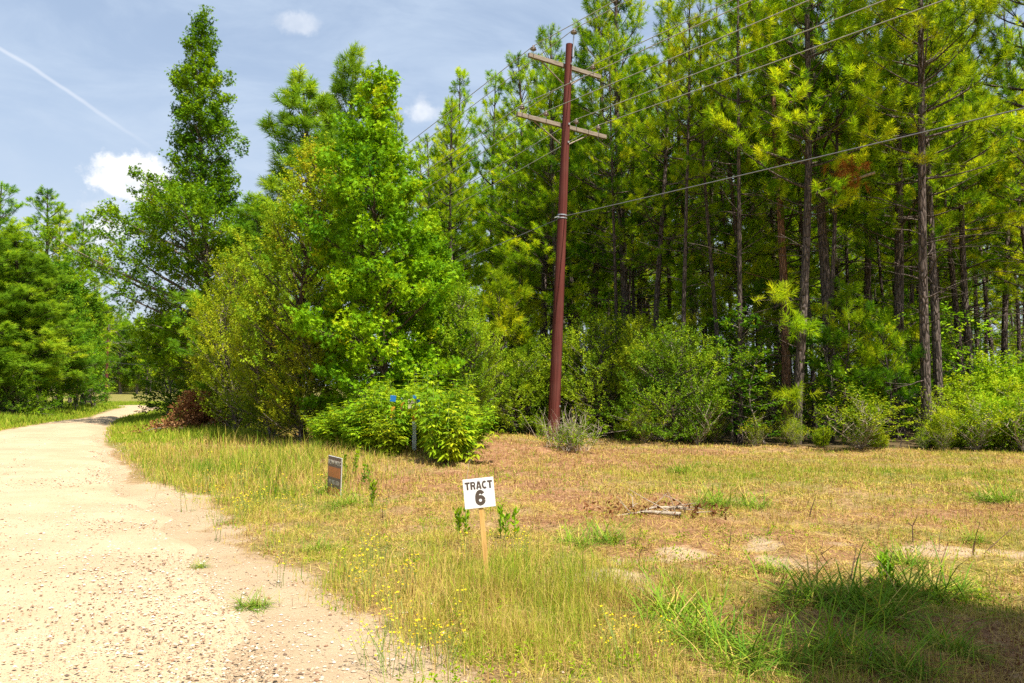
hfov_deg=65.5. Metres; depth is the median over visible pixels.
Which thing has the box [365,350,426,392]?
oak sapling
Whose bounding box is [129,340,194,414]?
oak sapling
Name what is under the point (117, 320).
pine tree
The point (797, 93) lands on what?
pine tree
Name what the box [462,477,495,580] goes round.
tract sign
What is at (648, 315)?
pine tree
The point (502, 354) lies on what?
oak sapling
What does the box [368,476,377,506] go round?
sprout
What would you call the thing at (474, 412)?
ragweed plant
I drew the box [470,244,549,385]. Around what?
pine tree
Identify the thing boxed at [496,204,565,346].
pine tree
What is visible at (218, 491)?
wildflower
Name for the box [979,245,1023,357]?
pine tree
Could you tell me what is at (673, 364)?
yaupon shrub
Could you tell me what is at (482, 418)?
ragweed plant
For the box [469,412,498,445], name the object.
ragweed plant
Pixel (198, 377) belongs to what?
yaupon shrub
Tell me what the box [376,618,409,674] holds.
wildflower
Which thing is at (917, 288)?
pine tree
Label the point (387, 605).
wildflower
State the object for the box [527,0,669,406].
pine tree
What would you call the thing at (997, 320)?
pine tree
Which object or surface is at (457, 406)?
ragweed plant
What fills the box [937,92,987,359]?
pine tree
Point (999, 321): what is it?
pine tree
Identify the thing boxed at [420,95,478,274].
pine tree
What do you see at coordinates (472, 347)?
yaupon shrub
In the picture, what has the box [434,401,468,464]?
ragweed plant
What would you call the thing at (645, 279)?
pine tree
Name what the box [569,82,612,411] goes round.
pine tree
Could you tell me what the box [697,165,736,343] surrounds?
pine tree
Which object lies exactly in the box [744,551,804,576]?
grass tussock
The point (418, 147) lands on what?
pine tree
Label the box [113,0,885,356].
power line
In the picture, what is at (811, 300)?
pine tree
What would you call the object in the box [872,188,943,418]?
pine tree
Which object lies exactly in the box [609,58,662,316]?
pine tree
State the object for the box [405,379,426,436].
ragweed plant
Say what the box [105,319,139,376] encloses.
oak tree
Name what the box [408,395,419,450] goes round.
marker post
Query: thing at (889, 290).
pine tree
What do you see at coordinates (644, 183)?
pine tree
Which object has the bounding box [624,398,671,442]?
brush shrub
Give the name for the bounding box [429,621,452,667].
wildflower
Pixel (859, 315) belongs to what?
pine tree
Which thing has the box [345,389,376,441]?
ragweed plant
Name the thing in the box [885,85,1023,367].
pine tree
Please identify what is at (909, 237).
pine tree
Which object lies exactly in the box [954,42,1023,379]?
pine tree
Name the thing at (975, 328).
oak sapling
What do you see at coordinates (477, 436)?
ragweed plant
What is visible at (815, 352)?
oak sapling
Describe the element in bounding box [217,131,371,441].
elm tree
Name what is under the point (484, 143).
pine tree
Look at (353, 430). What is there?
ragweed plant
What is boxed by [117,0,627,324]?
power line
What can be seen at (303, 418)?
ragweed plant
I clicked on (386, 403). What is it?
ragweed plant
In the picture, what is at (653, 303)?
pine tree
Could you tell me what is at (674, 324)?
pine tree
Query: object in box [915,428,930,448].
brush shrub
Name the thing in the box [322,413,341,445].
ragweed plant
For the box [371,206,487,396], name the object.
sweetgum tree
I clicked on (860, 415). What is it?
brush shrub
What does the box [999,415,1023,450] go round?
brush shrub
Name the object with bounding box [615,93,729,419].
pine tree
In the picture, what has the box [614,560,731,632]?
grass tussock
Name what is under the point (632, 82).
pine tree
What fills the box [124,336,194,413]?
oak sapling
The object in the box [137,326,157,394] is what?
pine tree
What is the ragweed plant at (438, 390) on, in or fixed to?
on the ground at (234, 568)
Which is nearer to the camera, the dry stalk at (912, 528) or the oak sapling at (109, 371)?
the dry stalk at (912, 528)
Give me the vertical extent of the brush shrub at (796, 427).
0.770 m
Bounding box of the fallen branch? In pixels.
[582,489,730,519]
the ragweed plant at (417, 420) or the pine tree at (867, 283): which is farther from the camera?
the pine tree at (867, 283)
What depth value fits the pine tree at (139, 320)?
192.54 m
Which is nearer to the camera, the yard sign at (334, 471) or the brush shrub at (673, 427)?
the yard sign at (334, 471)
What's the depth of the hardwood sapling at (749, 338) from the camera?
24.41 m
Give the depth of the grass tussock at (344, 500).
10.63 m
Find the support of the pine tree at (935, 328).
on the ground at (234, 568)
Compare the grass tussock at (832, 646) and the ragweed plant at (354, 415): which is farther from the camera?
the ragweed plant at (354, 415)
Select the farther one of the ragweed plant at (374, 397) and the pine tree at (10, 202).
the pine tree at (10, 202)
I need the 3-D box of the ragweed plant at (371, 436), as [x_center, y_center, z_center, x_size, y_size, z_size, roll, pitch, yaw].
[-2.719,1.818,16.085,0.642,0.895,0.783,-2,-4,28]
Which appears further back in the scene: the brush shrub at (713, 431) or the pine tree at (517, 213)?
the pine tree at (517, 213)
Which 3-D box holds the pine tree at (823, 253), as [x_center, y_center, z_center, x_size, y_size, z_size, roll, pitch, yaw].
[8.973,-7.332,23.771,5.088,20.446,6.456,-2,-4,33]
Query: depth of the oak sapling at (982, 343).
37.97 m
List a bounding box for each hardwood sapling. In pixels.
[565,283,628,427]
[693,393,718,442]
[704,316,777,434]
[816,404,833,446]
[844,294,919,437]
[861,395,923,447]
[918,301,1007,400]
[923,397,953,449]
[956,418,969,450]
[964,384,1003,450]
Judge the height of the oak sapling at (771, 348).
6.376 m
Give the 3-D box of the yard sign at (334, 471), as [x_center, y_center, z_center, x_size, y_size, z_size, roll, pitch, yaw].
[-2.585,2.102,11.605,0.032,0.847,0.400,3,-1,-41]
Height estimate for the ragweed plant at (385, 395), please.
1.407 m
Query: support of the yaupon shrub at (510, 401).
on the ground at (234, 568)
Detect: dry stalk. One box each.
[850,550,861,576]
[906,515,917,541]
[972,522,979,554]
[984,526,1014,553]
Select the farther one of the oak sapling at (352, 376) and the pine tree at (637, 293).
the pine tree at (637, 293)
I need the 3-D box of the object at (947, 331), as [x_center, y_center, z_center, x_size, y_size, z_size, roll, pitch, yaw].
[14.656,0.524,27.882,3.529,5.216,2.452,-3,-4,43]
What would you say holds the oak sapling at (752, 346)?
on the ground at (234, 568)
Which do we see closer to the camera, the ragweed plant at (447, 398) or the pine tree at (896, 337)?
the ragweed plant at (447, 398)
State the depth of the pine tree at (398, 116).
42.63 m
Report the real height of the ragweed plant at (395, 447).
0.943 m
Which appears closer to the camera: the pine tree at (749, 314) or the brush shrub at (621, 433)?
the brush shrub at (621, 433)
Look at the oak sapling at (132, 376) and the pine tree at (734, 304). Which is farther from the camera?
the pine tree at (734, 304)
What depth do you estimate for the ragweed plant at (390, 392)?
17.43 m
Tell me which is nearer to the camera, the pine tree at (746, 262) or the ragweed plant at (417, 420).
the ragweed plant at (417, 420)
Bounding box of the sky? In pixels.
[0,0,1023,385]
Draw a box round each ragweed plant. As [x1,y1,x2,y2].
[298,410,318,439]
[308,412,328,444]
[308,416,322,440]
[316,412,337,442]
[319,407,335,434]
[321,407,344,440]
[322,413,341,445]
[322,422,341,444]
[327,403,347,438]
[329,404,362,446]
[329,411,352,446]
[338,416,363,445]
[340,393,359,412]
[341,415,376,449]
[343,401,369,439]
[344,386,376,406]
[344,387,387,446]
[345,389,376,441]
[346,394,381,445]
[351,391,408,446]
[353,385,385,445]
[354,381,395,428]
[359,376,385,432]
[359,409,386,452]
[360,393,396,449]
[368,385,397,443]
[368,390,396,443]
[368,414,401,454]
[369,408,412,454]
[377,406,414,447]
[378,381,400,414]
[379,405,411,440]
[380,389,411,446]
[381,381,409,442]
[383,371,431,402]
[384,379,400,407]
[385,379,420,397]
[385,396,413,452]
[386,370,435,444]
[395,379,423,441]
[397,373,426,435]
[399,375,429,398]
[403,375,436,451]
[404,388,438,451]
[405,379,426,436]
[410,380,445,459]
[411,400,432,442]
[413,393,455,462]
[422,388,462,420]
[423,382,448,407]
[423,388,475,459]
[429,378,464,433]
[432,387,466,414]
[433,398,461,449]
[434,373,478,407]
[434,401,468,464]
[434,411,471,461]
[436,374,476,409]
[437,416,469,459]
[444,415,505,463]
[449,379,475,414]
[450,392,475,427]
[455,413,492,447]
[457,406,485,460]
[459,387,475,426]
[460,423,478,450]
[467,398,499,442]
[468,399,481,438]
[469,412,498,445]
[470,407,491,438]
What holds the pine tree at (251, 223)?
on the ground at (234, 568)
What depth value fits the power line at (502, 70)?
23.96 m
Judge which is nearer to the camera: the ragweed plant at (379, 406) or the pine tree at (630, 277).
the ragweed plant at (379, 406)
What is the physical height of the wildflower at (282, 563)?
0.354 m
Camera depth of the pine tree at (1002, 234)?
33.26 m
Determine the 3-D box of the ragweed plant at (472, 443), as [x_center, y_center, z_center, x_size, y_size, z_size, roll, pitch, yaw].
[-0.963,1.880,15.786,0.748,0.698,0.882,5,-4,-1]
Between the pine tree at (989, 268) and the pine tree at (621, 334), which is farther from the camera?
the pine tree at (621, 334)
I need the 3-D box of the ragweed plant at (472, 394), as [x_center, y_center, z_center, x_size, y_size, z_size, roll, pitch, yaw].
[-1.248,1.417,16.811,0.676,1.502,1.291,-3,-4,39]
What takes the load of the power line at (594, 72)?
attached to the utility pole at (557, 339)
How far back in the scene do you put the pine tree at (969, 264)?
35.73 m
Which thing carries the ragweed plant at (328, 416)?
on the ground at (234, 568)
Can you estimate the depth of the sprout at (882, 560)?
6.44 m
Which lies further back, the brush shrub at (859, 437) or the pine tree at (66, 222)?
the pine tree at (66, 222)
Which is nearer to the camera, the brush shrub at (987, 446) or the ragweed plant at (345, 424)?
the ragweed plant at (345, 424)
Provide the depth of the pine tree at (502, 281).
26.94 m
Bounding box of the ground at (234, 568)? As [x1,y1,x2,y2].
[0,386,1023,682]
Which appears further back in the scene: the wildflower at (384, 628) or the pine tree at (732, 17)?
the pine tree at (732, 17)
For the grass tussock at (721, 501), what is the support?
on the ground at (234, 568)
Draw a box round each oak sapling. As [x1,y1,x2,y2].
[7,343,73,408]
[27,324,72,410]
[62,319,99,410]
[67,343,117,407]
[79,356,116,405]
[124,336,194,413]
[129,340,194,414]
[160,348,229,411]
[319,349,380,414]
[321,328,391,415]
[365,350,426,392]
[419,336,485,413]
[466,344,499,416]
[488,317,507,413]
[588,286,641,401]
[678,281,734,413]
[701,299,773,443]
[710,337,801,444]
[723,334,748,423]
[728,302,779,418]
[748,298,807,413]
[760,283,823,419]
[777,324,878,439]
[855,253,963,419]
[873,282,933,412]
[883,294,979,438]
[945,309,987,387]
[946,314,986,409]
[984,323,1019,378]
[1013,332,1023,367]
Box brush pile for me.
[132,387,245,435]
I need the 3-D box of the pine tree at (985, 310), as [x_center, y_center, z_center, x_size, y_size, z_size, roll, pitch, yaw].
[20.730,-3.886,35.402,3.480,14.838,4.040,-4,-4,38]
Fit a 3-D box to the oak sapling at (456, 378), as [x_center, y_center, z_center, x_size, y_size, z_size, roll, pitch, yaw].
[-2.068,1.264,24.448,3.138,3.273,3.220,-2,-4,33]
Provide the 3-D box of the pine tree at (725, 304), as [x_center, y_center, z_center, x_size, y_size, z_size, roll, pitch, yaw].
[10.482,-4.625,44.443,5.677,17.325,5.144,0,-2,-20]
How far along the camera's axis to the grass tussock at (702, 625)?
4.91 m
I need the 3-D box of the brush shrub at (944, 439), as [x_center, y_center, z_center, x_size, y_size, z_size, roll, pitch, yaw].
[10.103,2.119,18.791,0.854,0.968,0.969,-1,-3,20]
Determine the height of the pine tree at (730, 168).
12.408 m
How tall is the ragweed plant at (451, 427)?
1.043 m
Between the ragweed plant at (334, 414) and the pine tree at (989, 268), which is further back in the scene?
the pine tree at (989, 268)
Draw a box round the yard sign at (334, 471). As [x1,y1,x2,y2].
[327,455,341,496]
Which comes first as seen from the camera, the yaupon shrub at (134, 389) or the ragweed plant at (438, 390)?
the ragweed plant at (438, 390)
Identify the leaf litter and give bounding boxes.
[127,435,1023,682]
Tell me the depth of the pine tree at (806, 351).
40.89 m
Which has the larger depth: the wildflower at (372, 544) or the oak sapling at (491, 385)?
the oak sapling at (491, 385)
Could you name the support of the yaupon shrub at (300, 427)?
on the ground at (234, 568)
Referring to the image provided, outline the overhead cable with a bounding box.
[112,108,1023,370]
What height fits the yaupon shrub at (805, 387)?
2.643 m
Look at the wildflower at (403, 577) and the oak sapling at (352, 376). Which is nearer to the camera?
the wildflower at (403, 577)
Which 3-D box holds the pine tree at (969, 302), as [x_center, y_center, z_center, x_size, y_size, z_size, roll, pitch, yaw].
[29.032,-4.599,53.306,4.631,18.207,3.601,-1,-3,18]
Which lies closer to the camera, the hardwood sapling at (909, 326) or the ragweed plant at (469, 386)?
the ragweed plant at (469, 386)
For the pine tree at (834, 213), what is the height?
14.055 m
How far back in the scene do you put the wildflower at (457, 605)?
5.10 m
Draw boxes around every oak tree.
[0,257,78,410]
[0,283,42,400]
[34,262,100,408]
[50,279,99,408]
[61,286,121,406]
[101,321,140,393]
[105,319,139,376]
[120,334,155,393]
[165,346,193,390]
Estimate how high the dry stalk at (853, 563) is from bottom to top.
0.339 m
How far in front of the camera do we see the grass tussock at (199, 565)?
7.01 m
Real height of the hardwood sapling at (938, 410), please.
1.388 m
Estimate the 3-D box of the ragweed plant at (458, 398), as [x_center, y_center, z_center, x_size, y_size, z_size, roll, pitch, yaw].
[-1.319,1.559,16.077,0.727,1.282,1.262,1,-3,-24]
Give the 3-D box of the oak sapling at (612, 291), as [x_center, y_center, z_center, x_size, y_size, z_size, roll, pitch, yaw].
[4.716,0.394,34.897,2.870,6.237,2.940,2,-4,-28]
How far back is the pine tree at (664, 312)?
25.14 m
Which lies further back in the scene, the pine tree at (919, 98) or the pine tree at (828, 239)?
the pine tree at (828, 239)
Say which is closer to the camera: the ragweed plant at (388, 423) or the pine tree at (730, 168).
the ragweed plant at (388, 423)
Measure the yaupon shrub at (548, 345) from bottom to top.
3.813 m
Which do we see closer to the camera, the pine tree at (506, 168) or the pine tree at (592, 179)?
the pine tree at (592, 179)
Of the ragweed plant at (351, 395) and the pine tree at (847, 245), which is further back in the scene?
the pine tree at (847, 245)
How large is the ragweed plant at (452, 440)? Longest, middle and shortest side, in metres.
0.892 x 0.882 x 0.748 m
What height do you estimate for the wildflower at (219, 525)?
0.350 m
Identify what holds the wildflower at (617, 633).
on the ground at (234, 568)
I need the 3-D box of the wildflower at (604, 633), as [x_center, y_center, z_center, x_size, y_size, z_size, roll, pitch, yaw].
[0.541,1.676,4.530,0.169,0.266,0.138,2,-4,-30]
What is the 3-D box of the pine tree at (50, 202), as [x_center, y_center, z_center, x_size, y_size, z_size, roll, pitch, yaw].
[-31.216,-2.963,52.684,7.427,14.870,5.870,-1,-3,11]
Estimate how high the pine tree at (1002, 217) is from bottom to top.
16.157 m
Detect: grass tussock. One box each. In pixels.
[185,555,211,569]
[224,584,287,613]
[228,444,260,461]
[295,531,344,553]
[297,473,359,496]
[320,485,397,511]
[538,515,620,551]
[576,514,639,549]
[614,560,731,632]
[622,573,806,668]
[663,458,703,473]
[673,478,748,512]
[674,607,810,682]
[700,607,888,682]
[708,481,788,509]
[741,536,925,628]
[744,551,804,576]
[751,590,927,677]
[795,556,955,624]
[806,567,1004,639]
[819,607,982,682]
[833,533,1018,615]
[863,531,950,570]
[888,602,1016,669]
[929,564,995,600]
[952,525,1007,544]
[960,475,1023,504]
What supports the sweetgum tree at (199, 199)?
on the ground at (234, 568)
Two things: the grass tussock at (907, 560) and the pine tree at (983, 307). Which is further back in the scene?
the pine tree at (983, 307)
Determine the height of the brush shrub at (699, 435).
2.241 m
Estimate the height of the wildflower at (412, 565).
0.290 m
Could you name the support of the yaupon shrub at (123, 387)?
on the ground at (234, 568)
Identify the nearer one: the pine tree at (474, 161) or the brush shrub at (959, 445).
the brush shrub at (959, 445)
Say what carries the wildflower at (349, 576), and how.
on the ground at (234, 568)
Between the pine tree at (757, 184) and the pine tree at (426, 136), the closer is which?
the pine tree at (757, 184)
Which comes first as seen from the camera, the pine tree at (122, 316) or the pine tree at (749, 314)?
the pine tree at (749, 314)
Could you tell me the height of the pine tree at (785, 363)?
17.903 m
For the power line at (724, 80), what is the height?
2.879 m
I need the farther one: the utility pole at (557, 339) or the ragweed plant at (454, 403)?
the utility pole at (557, 339)
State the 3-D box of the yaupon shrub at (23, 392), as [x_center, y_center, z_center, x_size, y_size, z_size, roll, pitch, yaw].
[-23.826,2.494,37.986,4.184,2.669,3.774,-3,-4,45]
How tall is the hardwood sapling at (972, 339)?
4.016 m
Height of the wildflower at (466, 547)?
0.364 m
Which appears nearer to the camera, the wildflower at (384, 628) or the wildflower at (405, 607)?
the wildflower at (384, 628)
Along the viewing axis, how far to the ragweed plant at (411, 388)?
17.93 m
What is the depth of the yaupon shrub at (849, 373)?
32.67 m
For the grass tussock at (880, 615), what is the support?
on the ground at (234, 568)
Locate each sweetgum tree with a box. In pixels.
[34,4,269,403]
[277,59,477,415]
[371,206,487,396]
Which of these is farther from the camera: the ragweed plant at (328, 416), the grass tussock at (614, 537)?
the ragweed plant at (328, 416)
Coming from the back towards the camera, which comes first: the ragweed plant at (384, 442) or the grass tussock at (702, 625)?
the ragweed plant at (384, 442)
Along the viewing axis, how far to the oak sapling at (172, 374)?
34.73 m
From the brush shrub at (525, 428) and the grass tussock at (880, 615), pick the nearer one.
the grass tussock at (880, 615)
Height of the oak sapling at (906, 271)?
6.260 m
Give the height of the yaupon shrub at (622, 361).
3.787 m
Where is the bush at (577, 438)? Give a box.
[524,405,604,450]
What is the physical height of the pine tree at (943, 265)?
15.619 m
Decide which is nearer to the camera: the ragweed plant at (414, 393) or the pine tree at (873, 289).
the ragweed plant at (414, 393)
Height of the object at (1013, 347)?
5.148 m
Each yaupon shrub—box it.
[0,366,63,415]
[108,376,135,393]
[115,374,151,392]
[149,374,171,391]
[178,267,245,420]
[181,242,267,431]
[213,277,312,438]
[226,259,296,425]
[254,302,348,443]
[423,281,512,420]
[476,348,569,434]
[499,329,611,432]
[527,308,656,436]
[592,317,749,445]
[604,312,678,437]
[793,367,854,422]
[837,370,913,430]
[838,355,909,421]
[965,356,1021,385]
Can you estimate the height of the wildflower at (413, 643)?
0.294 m
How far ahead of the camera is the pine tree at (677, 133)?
28.10 m
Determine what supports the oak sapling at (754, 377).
on the ground at (234, 568)
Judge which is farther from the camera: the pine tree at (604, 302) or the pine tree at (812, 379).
the pine tree at (604, 302)
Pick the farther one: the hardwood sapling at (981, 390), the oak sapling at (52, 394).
the oak sapling at (52, 394)
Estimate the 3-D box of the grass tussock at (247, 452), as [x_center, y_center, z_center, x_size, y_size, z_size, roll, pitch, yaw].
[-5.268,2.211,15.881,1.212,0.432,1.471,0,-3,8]
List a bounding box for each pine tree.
[0,180,68,406]
[0,191,44,380]
[0,195,27,333]
[0,222,92,412]
[9,251,120,407]
[21,184,92,397]
[38,206,93,405]
[57,213,135,404]
[88,277,117,402]
[100,313,118,385]
[111,312,128,357]
[116,309,127,322]
[133,312,143,384]
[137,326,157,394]
[167,63,404,424]
[167,190,327,423]
[301,40,422,396]
[370,113,417,327]
[393,141,439,338]
[399,132,455,370]
[412,103,495,334]
[412,159,462,324]
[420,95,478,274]
[421,134,492,310]
[432,66,496,360]
[453,69,516,414]
[456,171,488,316]
[459,255,542,432]
[467,133,513,352]
[469,64,619,380]
[469,201,513,346]
[470,49,552,417]
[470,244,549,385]
[470,252,507,386]
[473,22,615,404]
[476,115,516,409]
[476,122,551,426]
[481,132,539,352]
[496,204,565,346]
[507,68,573,404]
[515,85,618,411]
[515,163,590,359]
[521,319,539,414]
[524,98,620,360]
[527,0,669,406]
[529,313,567,356]
[538,0,709,421]
[550,102,613,344]
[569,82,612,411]
[570,21,657,429]
[573,123,635,351]
[579,203,636,335]
[583,195,631,331]
[589,102,701,393]
[591,321,637,409]
[602,60,658,342]
[605,161,679,410]
[606,269,672,380]
[607,315,648,371]
[608,84,695,340]
[609,0,718,387]
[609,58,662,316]
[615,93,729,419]
[633,26,726,399]
[634,0,734,438]
[635,214,679,332]
[642,24,708,415]
[646,137,734,413]
[651,276,680,342]
[654,253,735,404]
[661,0,751,437]
[663,35,756,426]
[672,115,735,348]
[677,56,802,434]
[684,0,831,424]
[684,37,727,410]
[690,0,753,424]
[691,220,812,435]
[692,0,794,442]
[696,0,915,444]
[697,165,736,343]
[698,0,833,436]
[700,137,794,370]
[716,0,901,439]
[716,263,750,335]
[719,0,884,404]
[726,295,771,363]
[727,87,806,419]
[744,100,799,384]
[745,5,795,429]
[752,142,862,380]
[756,0,835,434]
[760,133,818,408]
[764,204,843,368]
[768,27,832,425]
[780,282,822,370]
[789,145,889,367]
[790,280,820,339]
[792,0,881,442]
[792,46,864,405]
[799,0,951,432]
[801,82,890,365]
[802,107,850,346]
[805,277,889,444]
[811,0,1000,437]
[814,238,882,403]
[816,242,861,355]
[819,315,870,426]
[825,0,1019,447]
[829,193,889,334]
[830,48,917,358]
[837,186,904,338]
[845,0,1023,410]
[850,299,934,446]
[852,58,893,398]
[852,193,883,339]
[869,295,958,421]
[871,138,987,385]
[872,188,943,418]
[874,260,949,393]
[877,3,953,432]
[882,0,1023,427]
[883,34,945,430]
[884,19,981,404]
[885,16,1023,417]
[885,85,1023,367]
[891,58,970,409]
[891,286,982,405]
[925,0,1023,339]
[936,53,989,338]
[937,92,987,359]
[938,107,993,386]
[944,76,1023,366]
[950,247,982,368]
[952,218,1016,355]
[953,125,1019,369]
[953,246,1002,361]
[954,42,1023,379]
[955,47,1001,367]
[967,139,1021,370]
[971,142,1023,367]
[974,0,1023,363]
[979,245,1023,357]
[981,276,1022,347]
[988,156,1023,358]
[989,246,1021,341]
[990,164,1023,322]
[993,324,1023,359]
[994,272,1022,352]
[999,91,1023,351]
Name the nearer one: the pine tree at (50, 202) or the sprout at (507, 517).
the sprout at (507, 517)
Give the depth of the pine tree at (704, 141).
24.11 m
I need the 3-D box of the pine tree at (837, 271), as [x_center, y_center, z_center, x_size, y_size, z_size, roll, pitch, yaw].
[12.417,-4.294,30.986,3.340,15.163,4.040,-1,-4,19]
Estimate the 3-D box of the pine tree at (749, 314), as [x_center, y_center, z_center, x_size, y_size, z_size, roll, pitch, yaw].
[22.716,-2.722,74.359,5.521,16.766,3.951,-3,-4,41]
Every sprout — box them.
[341,445,360,475]
[361,464,371,483]
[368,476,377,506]
[452,506,470,534]
[497,504,519,539]
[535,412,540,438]
[876,549,894,580]
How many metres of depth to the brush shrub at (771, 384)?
25.95 m
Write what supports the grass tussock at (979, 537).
on the ground at (234, 568)
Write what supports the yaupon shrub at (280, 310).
on the ground at (234, 568)
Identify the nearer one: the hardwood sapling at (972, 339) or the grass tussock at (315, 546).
the grass tussock at (315, 546)
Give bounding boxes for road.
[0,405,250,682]
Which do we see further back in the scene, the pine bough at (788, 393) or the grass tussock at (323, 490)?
the pine bough at (788, 393)
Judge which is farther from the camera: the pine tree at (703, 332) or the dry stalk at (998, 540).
the pine tree at (703, 332)
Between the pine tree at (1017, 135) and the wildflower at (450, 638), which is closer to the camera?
the wildflower at (450, 638)
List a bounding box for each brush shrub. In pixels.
[521,418,528,433]
[535,422,546,434]
[579,417,596,436]
[612,422,631,439]
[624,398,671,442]
[657,360,729,444]
[663,412,683,440]
[688,418,714,440]
[703,411,729,441]
[738,412,769,445]
[744,350,810,432]
[766,415,795,444]
[779,412,802,443]
[780,416,808,440]
[783,417,809,446]
[803,370,842,429]
[804,382,902,449]
[805,427,835,447]
[852,429,867,446]
[866,427,889,448]
[893,386,960,437]
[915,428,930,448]
[921,406,981,450]
[922,411,958,450]
[931,369,1023,432]
[932,385,1009,450]
[963,390,1023,450]
[966,346,1023,401]
[980,433,996,450]
[987,382,1023,450]
[994,435,1011,450]
[998,419,1023,450]
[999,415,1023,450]
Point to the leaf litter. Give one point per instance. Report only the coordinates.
(1018, 663)
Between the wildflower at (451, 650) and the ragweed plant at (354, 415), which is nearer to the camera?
the wildflower at (451, 650)
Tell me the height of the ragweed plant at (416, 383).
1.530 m
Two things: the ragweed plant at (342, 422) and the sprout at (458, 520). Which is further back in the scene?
the ragweed plant at (342, 422)
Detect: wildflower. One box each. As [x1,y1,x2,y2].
[177,482,187,510]
[206,485,220,507]
[211,511,229,541]
[232,493,246,523]
[234,496,251,518]
[274,541,292,587]
[341,549,358,585]
[345,551,362,602]
[348,629,371,666]
[359,564,385,607]
[360,545,385,579]
[360,548,372,586]
[360,607,392,661]
[361,525,381,558]
[365,534,380,559]
[365,624,403,681]
[372,536,392,571]
[372,585,400,629]
[375,568,395,598]
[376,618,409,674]
[393,619,429,669]
[394,557,412,598]
[395,563,420,590]
[395,592,414,625]
[403,614,425,674]
[407,551,417,581]
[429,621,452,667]
[436,619,465,658]
[440,631,459,670]
[450,585,465,630]
[460,531,472,569]
[489,530,507,551]
[514,525,529,547]
[593,613,615,655]
[600,605,638,665]
[655,616,672,664]
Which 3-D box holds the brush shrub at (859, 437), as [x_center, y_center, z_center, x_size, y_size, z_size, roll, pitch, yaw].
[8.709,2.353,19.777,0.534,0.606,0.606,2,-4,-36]
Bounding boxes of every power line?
[103,0,616,348]
[106,0,809,352]
[113,0,752,356]
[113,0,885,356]
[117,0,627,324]
[117,0,732,347]
[124,0,944,348]
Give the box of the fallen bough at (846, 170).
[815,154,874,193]
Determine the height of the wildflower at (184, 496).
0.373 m
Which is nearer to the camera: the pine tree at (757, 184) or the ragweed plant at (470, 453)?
the ragweed plant at (470, 453)
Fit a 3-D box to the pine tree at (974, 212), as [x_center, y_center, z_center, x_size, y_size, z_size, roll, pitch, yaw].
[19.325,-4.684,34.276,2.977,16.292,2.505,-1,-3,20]
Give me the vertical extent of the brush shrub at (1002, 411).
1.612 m
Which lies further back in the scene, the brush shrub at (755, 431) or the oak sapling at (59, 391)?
the oak sapling at (59, 391)
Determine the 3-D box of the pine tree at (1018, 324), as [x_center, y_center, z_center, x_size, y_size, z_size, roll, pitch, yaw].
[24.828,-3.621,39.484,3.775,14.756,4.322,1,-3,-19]
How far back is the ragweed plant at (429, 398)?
15.14 m
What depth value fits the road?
6.44 m
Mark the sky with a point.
(86, 97)
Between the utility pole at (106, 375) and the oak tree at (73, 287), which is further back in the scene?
the utility pole at (106, 375)
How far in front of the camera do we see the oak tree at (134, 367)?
169.48 m
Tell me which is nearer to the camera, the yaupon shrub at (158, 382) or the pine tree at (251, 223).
the pine tree at (251, 223)
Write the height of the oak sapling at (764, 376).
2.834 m
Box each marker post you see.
[390,395,395,423]
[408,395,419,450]
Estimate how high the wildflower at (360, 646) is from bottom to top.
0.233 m
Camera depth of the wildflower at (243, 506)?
9.61 m
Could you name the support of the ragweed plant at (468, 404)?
on the ground at (234, 568)
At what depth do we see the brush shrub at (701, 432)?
22.16 m
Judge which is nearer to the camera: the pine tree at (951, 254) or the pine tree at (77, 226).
the pine tree at (951, 254)
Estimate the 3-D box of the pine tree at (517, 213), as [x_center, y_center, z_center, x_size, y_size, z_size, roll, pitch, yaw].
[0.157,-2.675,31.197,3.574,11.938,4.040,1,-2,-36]
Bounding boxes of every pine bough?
[752,278,799,317]
[767,380,823,414]
[777,309,822,344]
[819,361,870,394]
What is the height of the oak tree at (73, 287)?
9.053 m
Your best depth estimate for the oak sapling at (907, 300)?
31.70 m
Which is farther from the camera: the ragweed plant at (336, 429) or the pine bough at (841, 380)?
the pine bough at (841, 380)
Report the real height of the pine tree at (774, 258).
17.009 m
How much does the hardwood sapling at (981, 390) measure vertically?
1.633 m
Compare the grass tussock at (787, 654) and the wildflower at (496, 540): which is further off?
the wildflower at (496, 540)
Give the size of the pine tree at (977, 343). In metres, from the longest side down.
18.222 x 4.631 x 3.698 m
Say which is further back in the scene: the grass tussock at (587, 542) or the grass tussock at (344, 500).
the grass tussock at (344, 500)
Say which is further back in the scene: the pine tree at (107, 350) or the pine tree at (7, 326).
the pine tree at (107, 350)
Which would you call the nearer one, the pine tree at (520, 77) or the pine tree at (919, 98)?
the pine tree at (919, 98)
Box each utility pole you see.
[104,325,118,400]
[516,28,606,439]
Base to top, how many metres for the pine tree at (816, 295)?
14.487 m
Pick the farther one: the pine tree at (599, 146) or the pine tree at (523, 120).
the pine tree at (523, 120)
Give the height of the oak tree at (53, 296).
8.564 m
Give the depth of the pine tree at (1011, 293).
42.76 m

